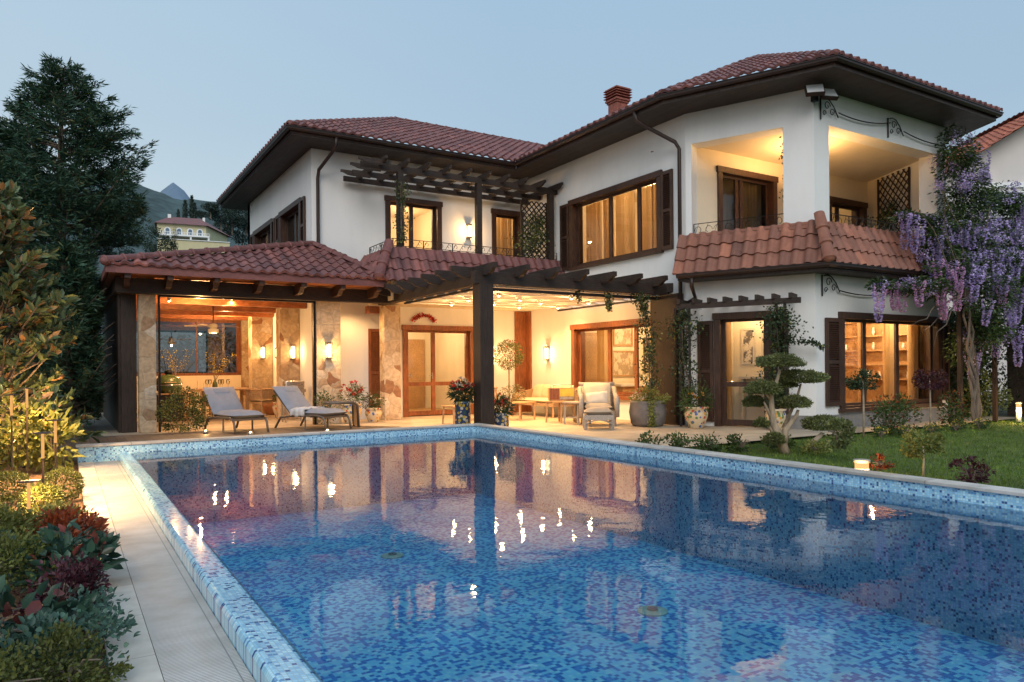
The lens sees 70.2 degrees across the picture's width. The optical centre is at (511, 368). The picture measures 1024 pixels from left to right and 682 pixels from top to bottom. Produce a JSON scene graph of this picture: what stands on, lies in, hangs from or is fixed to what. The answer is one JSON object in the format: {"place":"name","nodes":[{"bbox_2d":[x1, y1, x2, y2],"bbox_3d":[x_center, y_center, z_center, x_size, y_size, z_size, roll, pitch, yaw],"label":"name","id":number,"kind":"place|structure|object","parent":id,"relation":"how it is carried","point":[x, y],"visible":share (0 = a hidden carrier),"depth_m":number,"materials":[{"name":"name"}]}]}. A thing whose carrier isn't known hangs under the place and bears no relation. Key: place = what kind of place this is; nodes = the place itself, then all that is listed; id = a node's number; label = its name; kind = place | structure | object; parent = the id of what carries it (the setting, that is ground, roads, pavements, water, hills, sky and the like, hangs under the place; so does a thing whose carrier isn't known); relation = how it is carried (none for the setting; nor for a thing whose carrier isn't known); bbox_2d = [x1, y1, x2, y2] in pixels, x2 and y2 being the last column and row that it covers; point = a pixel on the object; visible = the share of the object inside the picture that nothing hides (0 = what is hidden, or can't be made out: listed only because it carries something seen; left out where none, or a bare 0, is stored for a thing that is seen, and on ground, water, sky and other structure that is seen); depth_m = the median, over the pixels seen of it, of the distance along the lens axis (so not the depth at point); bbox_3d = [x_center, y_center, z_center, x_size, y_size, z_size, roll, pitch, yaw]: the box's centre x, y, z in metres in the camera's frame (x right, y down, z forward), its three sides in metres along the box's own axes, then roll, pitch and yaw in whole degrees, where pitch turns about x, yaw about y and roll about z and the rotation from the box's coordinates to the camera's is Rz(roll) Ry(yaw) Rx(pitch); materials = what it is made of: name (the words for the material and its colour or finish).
{"place":"outdoors","nodes":[
{"label":"outdoors","id":0,"kind":"place"},
{"bbox_2d":[0,457,107,681],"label":"garden bed","id":1,"kind":"object","parent":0,"point":[38,475],"depth_m":7.17,"materials":[{"name":"green plant"}]},
{"bbox_2d":[0,470,33,501],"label":"box ball","id":2,"kind":"object","parent":1,"relation":"on","point":[7,496],"visible":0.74,"depth_m":7.04,"materials":[{"name":"green plant"}]},
{"bbox_2d":[0,499,60,548],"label":"moss mound","id":3,"kind":"object","parent":1,"relation":"on","point":[15,517],"visible":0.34,"depth_m":4.99,"materials":[{"name":"green plant"}]},
{"bbox_2d":[0,396,69,472],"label":"light shrub","id":4,"kind":"object","parent":1,"relation":"on","point":[19,453],"visible":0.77,"depth_m":8.96,"materials":[{"name":"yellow plant"}]},
{"bbox_2d":[0,525,77,589],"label":"moss mound","id":5,"kind":"object","parent":1,"relation":"on","point":[7,544],"visible":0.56,"depth_m":4.04,"materials":[{"name":"green plant"}]},
{"bbox_2d":[16,482,66,510],"bbox_3d":[-4.127,1.143,6.402,0.381,0.303,0.383,-1,0,-32],"label":"box ball","id":6,"kind":"object","parent":1,"relation":"on","point":[54,491],"visible":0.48,"depth_m":6.35,"materials":[{"name":"green plant"}]},
{"bbox_2d":[0,603,88,676],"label":"sedum clump","id":7,"kind":"object","parent":1,"relation":"on","point":[30,624],"visible":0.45,"depth_m":3.00,"materials":[{"name":"green plant"}]},
{"bbox_2d":[0,574,98,657],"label":"broad leaf plant","id":8,"kind":"object","parent":1,"relation":"on","point":[30,604],"visible":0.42,"depth_m":3.22,"materials":[{"name":"green plant"}]},
{"bbox_2d":[0,499,100,534],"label":"groundcover","id":9,"kind":"object","parent":1,"relation":"on","point":[36,509],"visible":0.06,"depth_m":5.63,"materials":[{"name":"green plant"}]},
{"bbox_2d":[17,406,87,472],"bbox_3d":[-5.884,0.943,9.342,0.780,0.922,0.885,-1,0,-32],"label":"light shrub","id":10,"kind":"object","parent":1,"relation":"on","point":[73,431],"visible":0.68,"depth_m":9.29,"materials":[{"name":"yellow plant"}]},
{"bbox_2d":[0,629,104,681],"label":"shrub","id":11,"kind":"object","parent":1,"relation":"on","point":[12,664],"visible":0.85,"depth_m":2.67,"materials":[{"name":"green plant"}]},
{"bbox_2d":[0,179,107,463],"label":"magnolia","id":12,"kind":"object","parent":1,"relation":"on","point":[24,286],"visible":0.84,"depth_m":10.00,"materials":[{"name":"green plant"}]},
{"bbox_2d":[38,467,85,501],"bbox_3d":[-4.414,1.130,7.139,0.421,0.332,0.418,-1,0,-32],"label":"box ball","id":13,"kind":"object","parent":1,"relation":"on","point":[76,476],"visible":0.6,"depth_m":7.12,"materials":[{"name":"green plant"}]},
{"bbox_2d":[12,551,112,615],"bbox_3d":[-2.269,1.077,3.701,0.446,0.275,0.537,-1,0,-32],"label":"purple barberry","id":14,"kind":"object","parent":1,"relation":"on","point":[89,576],"visible":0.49,"depth_m":3.70,"materials":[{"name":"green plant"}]},
{"bbox_2d":[18,502,111,549],"bbox_3d":[-3.119,1.088,5.071,0.592,0.291,0.854,-1,0,-32],"label":"russet barberry","id":15,"kind":"object","parent":1,"relation":"on","point":[66,517],"visible":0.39,"depth_m":5.09,"materials":[{"name":"red plant"}]},
{"bbox_2d":[5,518,128,592],"bbox_3d":[-2.603,1.072,4.261,0.633,0.345,1.002,-1,0,-32],"label":"broad leaf plant","id":16,"kind":"object","parent":1,"relation":"on","point":[100,544],"visible":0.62,"depth_m":4.17,"materials":[{"name":"green plant"}]},
{"bbox_2d":[0,620,133,681],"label":"shrub","id":17,"kind":"object","parent":1,"relation":"on","point":[69,636],"visible":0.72,"depth_m":2.81,"materials":[{"name":"green plant"}]},
{"bbox_2d":[25,584,140,670],"bbox_3d":[-1.909,1.125,3.246,0.437,0.189,1.078,-1,0,-32],"label":"trailing plant","id":18,"kind":"object","parent":1,"relation":"on","point":[104,618],"visible":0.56,"depth_m":3.22,"materials":[{"name":"green plant"}]},
{"bbox_2d":[78,462,163,681],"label":"pool edge path","id":19,"kind":"structure","parent":0,"point":[142,659],"depth_m":3.75,"materials":[{"name":"stone"}]},
{"bbox_2d":[21,247,235,372],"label":"hillside","id":20,"kind":"structure","parent":0,"point":[166,328],"depth_m":65.52,"materials":[{"name":"plant"}]},
{"bbox_2d":[139,224,166,252],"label":"hill tree","id":21,"kind":"object","parent":20,"relation":"on","point":[153,232],"visible":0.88,"depth_m":108.05,"materials":[{"name":"green plant"}]},
{"bbox_2d":[154,214,231,255],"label":"hillside villa","id":22,"kind":"object","parent":20,"relation":"on","point":[193,233],"visible":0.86,"depth_m":149.98,"materials":[{"name":"yellow paint"}]},
{"bbox_2d":[36,172,247,250],"bbox_3d":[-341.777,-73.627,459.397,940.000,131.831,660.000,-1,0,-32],"label":"forested ridge","id":23,"kind":"structure","parent":0,"point":[162,205],"depth_m":479.52,"materials":[{"name":"plant"}]},
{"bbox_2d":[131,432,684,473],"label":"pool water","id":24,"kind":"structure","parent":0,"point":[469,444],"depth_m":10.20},
{"bbox_2d":[0,0,1023,201],"label":"sky","id":25,"kind":"structure","parent":0,"point":[214,81],"materials":[{"name":"blue"}]},
{"bbox_2d":[7,401,1023,501],"bbox_3d":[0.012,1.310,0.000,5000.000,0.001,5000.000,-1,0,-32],"label":"ground","id":26,"kind":"structure","parent":0,"point":[1003,414],"depth_m":15.72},
{"bbox_2d":[74,328,235,412],"bbox_3d":[-12.958,-0.003,24.431,7.761,2.984,1.491,-1,0,-32],"label":"hedge","id":27,"kind":"object","parent":26,"relation":"on","point":[179,353],"visible":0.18,"depth_m":25.20,"materials":[{"name":"green plant"}]},
{"bbox_2d":[93,461,254,681],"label":"walkway","id":28,"kind":"structure","parent":26,"relation":"on","point":[190,640],"depth_m":3.96,"materials":[{"name":"stone"}]},
{"bbox_2d":[947,306,1002,417],"bbox_3d":[10.721,-0.201,17.979,2.316,2.867,1.627,-1,0,-32],"label":"hedge","id":29,"kind":"object","parent":26,"relation":"on","point":[953,373],"visible":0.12,"depth_m":17.36,"materials":[{"name":"green plant"}]},
{"bbox_2d":[954,368,1013,416],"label":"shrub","id":30,"kind":"object","parent":26,"relation":"on","point":[984,411],"visible":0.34,"depth_m":17.26,"materials":[{"name":"green plant"}]},
{"bbox_2d":[946,111,1023,400],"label":"neighbour house","id":31,"kind":"structure","parent":26,"relation":"on","point":[1003,142],"depth_m":24.89,"materials":[{"name":"paint"}]},
{"bbox_2d":[74,412,1015,446],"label":"patio","id":32,"kind":"structure","parent":0,"point":[626,430],"depth_m":15.62,"materials":[{"name":"stone"}]},
{"bbox_2d":[2,238,115,427],"bbox_3d":[-9.307,-0.673,14.882,3.239,4.012,2.719,-1,0,35],"label":"conifer","id":33,"kind":"object","parent":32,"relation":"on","point":[83,359],"visible":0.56,"depth_m":14.73,"materials":[{"name":"green plant"}]},
{"bbox_2d":[0,52,159,402],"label":"conifer","id":34,"kind":"object","parent":32,"relation":"on","point":[24,164],"visible":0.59,"depth_m":16.49,"materials":[{"name":"green plant"}]},
{"bbox_2d":[156,370,194,421],"bbox_3d":[-7.912,0.625,16.965,0.960,1.190,0.702,-1,0,-32],"label":"kamado grill","id":35,"kind":"object","parent":32,"relation":"on","point":[169,381],"visible":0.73,"depth_m":16.72,"materials":[{"name":"green ceramic"}]},
{"bbox_2d":[155,386,212,431],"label":"variegated shrub","id":36,"kind":"object","parent":32,"relation":"on","point":[192,409],"visible":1,"depth_m":14.93,"materials":[{"name":"green plant"}]},
{"bbox_2d":[16,425,398,467],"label":"wooden deck","id":37,"kind":"structure","parent":32,"relation":"on","point":[147,437],"depth_m":14.04,"materials":[{"name":"wood"}]},
{"bbox_2d":[203,387,268,433],"bbox_3d":[-5.689,0.837,14.948,0.721,0.896,1.736,-1,0,-43],"label":"sun lounger","id":38,"kind":"object","parent":37,"relation":"on","point":[225,403],"visible":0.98,"depth_m":15.09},
{"bbox_2d":[272,386,351,429],"bbox_3d":[-4.250,0.824,15.432,1.736,0.896,0.721,-1,0,34],"label":"sun lounger","id":39,"kind":"object","parent":37,"relation":"on","point":[290,397],"visible":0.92,"depth_m":15.47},
{"bbox_2d":[99,240,389,432],"bbox_3d":[-7.401,-0.899,18.905,6.035,4.429,8.847,-1,0,-32],"label":"veranda","id":40,"kind":"object","parent":32,"relation":"on","point":[250,290],"visible":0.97,"depth_m":16.27,"materials":[{"name":"tile"}]},
{"bbox_2d":[136,318,240,375],"bbox_3d":[-9.893,-0.652,22.165,3.130,1.740,0.080,-1,0,-32],"label":"window","id":41,"kind":"structure","parent":40,"relation":"in","point":[238,323],"depth_m":22.56,"materials":[{"name":"red wood"}]},
{"bbox_2d":[248,388,275,412],"bbox_3d":[-6.710,0.910,19.553,0.584,0.801,0.604,-1,0,24],"label":"dining chair","id":42,"kind":"object","parent":32,"relation":"on","point":[264,397],"visible":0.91,"depth_m":19.34,"materials":[{"name":"brown wood"}]},
{"bbox_2d":[337,380,365,423],"bbox_3d":[-3.741,0.771,17.023,0.799,1.024,0.705,-1,0,-8],"label":"flower pot","id":43,"kind":"object","parent":32,"relation":"on","point":[354,394],"visible":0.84,"depth_m":16.95,"materials":[{"name":"ceramic"}]},
{"bbox_2d":[361,391,385,421],"bbox_3d":[-3.323,0.880,17.459,0.682,0.798,0.688,-1,0,-32],"label":"flower pot","id":44,"kind":"object","parent":32,"relation":"on","point":[373,414],"visible":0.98,"depth_m":17.32,"materials":[{"name":"ceramic"}]},
{"bbox_2d":[446,376,474,423],"bbox_3d":[-0.936,0.699,13.789,0.693,1.118,0.698,-1,0,-32],"label":"flower pot","id":45,"kind":"object","parent":32,"relation":"on","point":[462,403],"visible":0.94,"depth_m":13.67,"materials":[{"name":"ceramic"}]},
{"bbox_2d":[494,392,516,426],"bbox_3d":[-0.226,0.852,14.002,0.656,0.800,0.651,-1,0,-32],"label":"flower pot","id":46,"kind":"object","parent":32,"relation":"on","point":[501,418],"visible":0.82,"depth_m":13.88,"materials":[{"name":"ceramic"}]},
{"bbox_2d":[494,339,526,414],"bbox_3d":[-0.066,0.223,19.591,0.890,2.055,0.926,-1,0,-32],"label":"topiary tree","id":47,"kind":"object","parent":32,"relation":"on","point":[517,352],"visible":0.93,"depth_m":19.53,"materials":[{"name":"green plant"}]},
{"bbox_2d":[365,262,684,424],"bbox_3d":[-0.036,-0.350,17.124,5.421,3.200,6.310,-1,0,-32],"label":"pergola","id":48,"kind":"object","parent":32,"relation":"on","point":[482,279],"visible":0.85,"depth_m":15.62,"materials":[{"name":"wood"}]},
{"bbox_2d":[404,285,657,310],"bbox_3d":[0.403,-1.589,16.755,4.500,0.190,4.010,-1,0,-32],"label":"awning","id":49,"kind":"object","parent":48,"relation":"attached to","point":[511,295],"visible":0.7,"depth_m":16.53,"materials":[{"name":"fabric"}]},
{"bbox_2d":[630,289,669,400],"bbox_3d":[2.964,-0.451,15.780,0.825,2.562,0.868,-1,0,-11],"label":"climbing plant","id":50,"kind":"object","parent":48,"relation":"attached to","point":[643,308],"visible":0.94,"depth_m":15.71,"materials":[{"name":"green plant"}]},
{"bbox_2d":[511,384,577,417],"bbox_3d":[0.858,0.833,19.305,0.831,0.824,2.060,-1,0,-32],"label":"sofa","id":51,"kind":"object","parent":32,"relation":"on","point":[538,394],"visible":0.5,"depth_m":19.42,"materials":[{"name":"fabric"}]},
{"bbox_2d":[544,400,575,422],"bbox_3d":[1.114,0.991,16.820,0.500,0.501,0.550,-1,0,41],"label":"side table","id":52,"kind":"object","parent":32,"relation":"on","point":[559,402],"visible":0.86,"depth_m":16.76,"materials":[{"name":"brown wood"}]},
{"bbox_2d":[548,378,574,399],"bbox_3d":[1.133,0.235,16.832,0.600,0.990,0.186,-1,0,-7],"label":"radio","id":53,"kind":"object","parent":52,"relation":"on","point":[565,393],"visible":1,"depth_m":16.75,"materials":[{"name":"brown wood"}]},
{"bbox_2d":[583,407,613,429],"bbox_3d":[1.762,1.017,14.906,0.611,0.435,0.551,-1,0,3],"label":"ottoman","id":54,"kind":"object","parent":32,"relation":"on","point":[604,414],"visible":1,"depth_m":14.65,"materials":[{"name":"grey wicker"}]},
{"bbox_2d":[578,382,619,425],"bbox_3d":[1.888,0.771,16.007,0.875,0.925,1.105,-1,0,3],"label":"armchair","id":55,"kind":"object","parent":32,"relation":"on","point":[598,394],"visible":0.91,"depth_m":16.10,"materials":[{"name":"beige fabric"}]},
{"bbox_2d":[216,49,1003,429],"bbox_3d":[1.162,-3.210,20.683,14.996,9.499,17.861,-1,0,-32],"label":"villa","id":56,"kind":"object","parent":32,"relation":"on","point":[682,185],"visible":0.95,"depth_m":16.84,"materials":[{"name":"white paint"}]},
{"bbox_2d":[253,218,272,244],"bbox_3d":[-7.469,-3.631,22.222,0.395,1.434,2.450,-1,0,-32],"label":"window","id":57,"kind":"structure","parent":56,"relation":"in","point":[259,235],"depth_m":22.46,"materials":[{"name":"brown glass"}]},
{"bbox_2d":[278,197,300,246],"bbox_3d":[-5.833,-3.645,19.559,0.395,1.434,2.200,-1,0,-32],"label":"window","id":58,"kind":"structure","parent":56,"relation":"in","point":[285,216],"depth_m":20.27,"materials":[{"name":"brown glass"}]},
{"bbox_2d":[384,195,442,378],"bbox_3d":[-2.646,-2.109,19.397,1.660,4.764,0.360,-1,0,-32],"label":"door","id":59,"kind":"structure","parent":56,"relation":"in","point":[435,207],"depth_m":19.41,"materials":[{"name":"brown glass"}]},
{"bbox_2d":[401,325,473,416],"bbox_3d":[-2.018,0.056,19.771,2.190,2.424,0.360,-1,0,-32],"label":"door","id":60,"kind":"structure","parent":56,"relation":"in","point":[467,331],"depth_m":19.67,"materials":[{"name":"red wood"}]},
{"bbox_2d":[340,155,562,259],"bbox_3d":[-1.342,-3.904,18.835,6.000,2.028,1.980,-1,0,-32],"label":"balcony pergola","id":61,"kind":"object","parent":56,"relation":"on","point":[482,183],"visible":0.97,"depth_m":18.48,"materials":[{"name":"wood"}]},
{"bbox_2d":[388,178,414,242],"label":"climbing plant","id":62,"kind":"object","parent":61,"relation":"attached to","point":[401,188],"visible":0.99,"depth_m":17.29,"materials":[{"name":"green plant"}]},
{"bbox_2d":[504,210,555,257],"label":"climbing plant","id":63,"kind":"object","parent":61,"relation":"attached to","point":[536,224],"visible":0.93,"depth_m":19.66,"materials":[{"name":"green plant"}]},
{"bbox_2d":[491,208,523,256],"bbox_3d":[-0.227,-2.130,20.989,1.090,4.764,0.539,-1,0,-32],"label":"door","id":64,"kind":"structure","parent":56,"relation":"in","point":[501,219],"depth_m":21.09,"materials":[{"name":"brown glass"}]},
{"bbox_2d":[520,200,546,258],"bbox_3d":[0.601,-3.756,19.876,0.860,1.621,0.040,-1,0,-32],"label":"trellis panel","id":65,"kind":"object","parent":56,"relation":"attached to","point":[521,222],"visible":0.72,"depth_m":19.82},
{"bbox_2d":[585,332,596,381],"bbox_3d":[2.162,0.106,19.676,0.470,2.150,0.040,-1,0,-32],"label":"inner door","id":66,"kind":"structure","parent":56,"relation":"in","point":[590,338],"depth_m":19.63,"materials":[{"name":"brown wood"}]},
{"bbox_2d":[570,318,650,399],"bbox_3d":[2.642,-0.116,17.895,0.577,2.084,3.460,-1,0,-32],"label":"window","id":67,"kind":"structure","parent":56,"relation":"in","point":[604,330],"depth_m":18.76,"materials":[{"name":"red wood"}]},
{"bbox_2d":[567,169,663,270],"bbox_3d":[2.619,-3.420,17.887,0.579,2.034,3.560,-1,0,-32],"label":"window","id":68,"kind":"structure","parent":56,"relation":"in","point":[649,197],"depth_m":18.03,"materials":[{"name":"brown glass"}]},
{"bbox_2d":[613,328,632,345],"bbox_3d":[3.092,-0.928,20.277,0.700,0.600,0.030,-1,0,-32],"label":"framed picture","id":69,"kind":"object","parent":56,"relation":"attached to","point":[622,337],"visible":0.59,"depth_m":20.28},
{"bbox_2d":[613,351,633,376],"bbox_3d":[3.099,-0.138,20.277,0.800,0.720,0.030,-1,0,-32],"label":"framed picture","id":70,"kind":"object","parent":56,"relation":"attached to","point":[623,363],"visible":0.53,"depth_m":20.28},
{"bbox_2d":[712,310,773,427],"bbox_3d":[4.879,0.020,15.205,0.530,2.374,1.240,-1,0,-57],"label":"door","id":71,"kind":"structure","parent":56,"relation":"in","point":[723,384],"depth_m":15.29,"materials":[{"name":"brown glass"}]},
{"bbox_2d":[716,165,778,230],"bbox_3d":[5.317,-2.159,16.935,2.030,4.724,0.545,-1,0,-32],"label":"door","id":72,"kind":"structure","parent":56,"relation":"in","point":[736,199],"depth_m":17.02,"materials":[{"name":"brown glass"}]},
{"bbox_2d":[741,328,754,363],"bbox_3d":[5.252,-0.497,16.213,0.300,0.800,0.030,-1,0,33],"label":"framed picture","id":73,"kind":"object","parent":56,"relation":"attached to","point":[747,347],"visible":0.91,"depth_m":16.22},
{"bbox_2d":[804,83,838,102],"bbox_3d":[5.928,-5.303,13.995,0.793,0.260,0.414,-1,0,-32],"label":"floodlight pair","id":74,"kind":"object","parent":56,"relation":"attached to","point":[813,91],"visible":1,"depth_m":13.90,"materials":[{"name":"black metal"}]},
{"bbox_2d":[829,196,867,226],"bbox_3d":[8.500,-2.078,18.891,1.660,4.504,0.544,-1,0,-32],"label":"door","id":75,"kind":"structure","parent":56,"relation":"in","point":[858,209],"depth_m":18.88,"materials":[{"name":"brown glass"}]},
{"bbox_2d":[845,322,919,402],"bbox_3d":[8.841,-0.239,17.791,0.340,2.580,2.050,-1,0,-32],"label":"bookcase","id":76,"kind":"object","parent":56,"relation":"on","point":[874,359],"visible":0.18,"depth_m":17.94,"materials":[{"name":"brown wood"}]},
{"bbox_2d":[838,311,945,412],"bbox_3d":[8.054,-0.054,15.779,3.810,2.204,0.579,-1,0,-32],"label":"window","id":77,"kind":"structure","parent":56,"relation":"in","point":[932,357],"depth_m":16.22,"materials":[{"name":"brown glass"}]},
{"bbox_2d":[877,167,909,231],"bbox_3d":[9.447,-3.984,18.058,0.040,1.721,1.210,-1,0,-7],"label":"trellis panel","id":78,"kind":"object","parent":56,"relation":"attached to","point":[898,197],"visible":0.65,"depth_m":17.99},
{"bbox_2d":[627,387,671,427],"bbox_3d":[2.901,0.814,15.536,1.021,0.886,0.952,-1,0,-32],"label":"planter","id":79,"kind":"object","parent":32,"relation":"on","point":[650,412],"visible":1,"depth_m":15.28,"materials":[{"name":"concrete"}]},
{"bbox_2d":[673,383,714,428],"bbox_3d":[3.781,0.729,14.884,0.945,0.975,0.948,-1,0,-32],"label":"flower pot","id":80,"kind":"object","parent":32,"relation":"on","point":[696,416],"visible":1,"depth_m":14.76,"materials":[{"name":"ceramic"}]},
{"bbox_2d":[675,292,800,425],"bbox_3d":[4.610,-0.126,14.836,2.500,2.670,0.500,-1,0,33],"label":"pergola","id":81,"kind":"object","parent":32,"relation":"on","point":[730,302],"depth_m":14.77,"materials":[{"name":"wood"}]},
{"bbox_2d":[657,303,711,419],"bbox_3d":[3.648,-0.144,15.274,1.060,2.470,1.208,-1,0,-32],"label":"climbing plant","id":82,"kind":"object","parent":81,"relation":"attached to","point":[684,315],"visible":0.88,"depth_m":15.23,"materials":[{"name":"green plant"}]},
{"bbox_2d":[746,300,813,393],"bbox_3d":[5.202,-0.371,14.196,1.245,1.902,1.095,-1,0,14],"label":"climbing plant","id":83,"kind":"object","parent":81,"relation":"attached to","point":[780,320],"visible":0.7,"depth_m":14.14,"materials":[{"name":"green plant"}]},
{"bbox_2d":[192,493,1023,681],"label":"pool floor","id":84,"kind":"structure","parent":0,"point":[474,587],"depth_m":6.78,"materials":[{"name":"blue tile"}]},
{"bbox_2d":[119,453,323,681],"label":"pool overflow lip","id":85,"kind":"object","parent":84,"relation":"on","point":[265,648],"visible":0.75,"depth_m":3.71,"materials":[{"name":"tile"}]},
{"bbox_2d":[77,426,475,523],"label":"pool wall","id":86,"kind":"structure","parent":84,"relation":"on","point":[196,496],"depth_m":11.55,"materials":[{"name":"blue tile"}]},
{"bbox_2d":[76,423,482,447],"bbox_3d":[-3.281,1.046,11.710,6.400,0.033,0.203,-1,0,-32],"label":"pool coping","id":87,"kind":"object","parent":86,"relation":"on","point":[248,436],"visible":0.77,"depth_m":11.27,"materials":[{"name":"stone"}]},
{"bbox_2d":[476,426,1023,651],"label":"pool wall","id":88,"kind":"structure","parent":84,"relation":"on","point":[948,558],"depth_m":7.29,"materials":[{"name":"blue tile"}]},
{"bbox_2d":[475,424,1023,496],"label":"pool coping","id":89,"kind":"object","parent":88,"relation":"on","point":[946,483],"visible":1,"depth_m":7.39,"materials":[{"name":"stone"}]},
{"bbox_2d":[694,418,1023,488],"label":"lawn","id":90,"kind":"structure","parent":0,"point":[960,455],"depth_m":10.52,"materials":[{"name":"plant"}]},
{"bbox_2d":[692,431,722,451],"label":"shrub","id":91,"kind":"object","parent":90,"relation":"on","point":[710,441],"visible":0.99,"depth_m":10.72,"materials":[{"name":"green plant"}]},
{"bbox_2d":[723,433,750,452],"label":"shrub","id":92,"kind":"object","parent":90,"relation":"on","point":[741,446],"visible":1,"depth_m":10.64,"materials":[{"name":"green plant"}]},
{"bbox_2d":[741,352,830,454],"bbox_3d":[4.003,0.515,10.653,1.440,1.538,0.771,-1,0,-13],"label":"cloud tree","id":93,"kind":"object","parent":90,"relation":"on","point":[777,436],"visible":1,"depth_m":10.56,"materials":[{"name":"green plant"}]},
{"bbox_2d":[800,413,846,447],"bbox_3d":[4.596,0.927,10.714,0.705,0.536,0.683,-1,0,-32],"label":"cloud tree","id":94,"kind":"object","parent":90,"relation":"on","point":[814,423],"visible":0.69,"depth_m":10.60,"materials":[{"name":"green plant"}]},
{"bbox_2d":[820,417,856,449],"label":"shrub","id":95,"kind":"object","parent":90,"relation":"on","point":[842,436],"visible":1,"depth_m":9.58,"materials":[{"name":"green plant"}]},
{"bbox_2d":[844,367,880,437],"bbox_3d":[6.169,0.597,12.819,0.544,1.256,0.588,-1,0,-32],"label":"standard tree","id":96,"kind":"object","parent":90,"relation":"on","point":[859,382],"visible":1,"depth_m":12.80,"materials":[{"name":"green plant"}]},
{"bbox_2d":[866,394,905,435],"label":"rose bush","id":97,"kind":"object","parent":90,"relation":"on","point":[884,412],"visible":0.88,"depth_m":13.23,"materials":[{"name":"green plant"}]},
{"bbox_2d":[881,392,923,431],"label":"rose bush","id":98,"kind":"object","parent":90,"relation":"on","point":[905,409],"visible":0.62,"depth_m":13.54,"materials":[{"name":"green plant"}]},
{"bbox_2d":[898,430,947,476],"bbox_3d":[4.629,0.960,8.166,0.479,0.558,0.472,-1,0,-10],"label":"standard tree","id":99,"kind":"object","parent":90,"relation":"on","point":[929,442],"visible":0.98,"depth_m":8.17,"materials":[{"name":"green plant"}]},
{"bbox_2d":[911,367,948,427],"bbox_3d":[8.048,0.585,14.035,0.643,1.248,0.633,-1,0,30],"label":"standard tree","id":100,"kind":"object","parent":90,"relation":"on","point":[922,381],"visible":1,"depth_m":14.02,"materials":[{"name":"purple plant"}]},
{"bbox_2d":[863,122,1023,425],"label":"wisteria","id":101,"kind":"object","parent":90,"relation":"on","point":[972,254],"visible":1,"depth_m":15.28,"materials":[{"name":"purple plant"}]},
{"bbox_2d":[935,390,970,427],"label":"rose bush","id":102,"kind":"object","parent":90,"relation":"on","point":[951,418],"visible":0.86,"depth_m":14.59,"materials":[{"name":"green plant"}]},
{"bbox_2d":[948,455,995,482],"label":"shrub","id":103,"kind":"object","parent":90,"relation":"on","point":[977,470],"visible":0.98,"depth_m":7.46,"materials":[{"name":"purple plant"}]},
{"bbox_2d":[952,297,1023,415],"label":"hedge","id":104,"kind":"object","parent":90,"relation":"on","point":[1014,375],"visible":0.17,"depth_m":18.42,"materials":[{"name":"green plant"}]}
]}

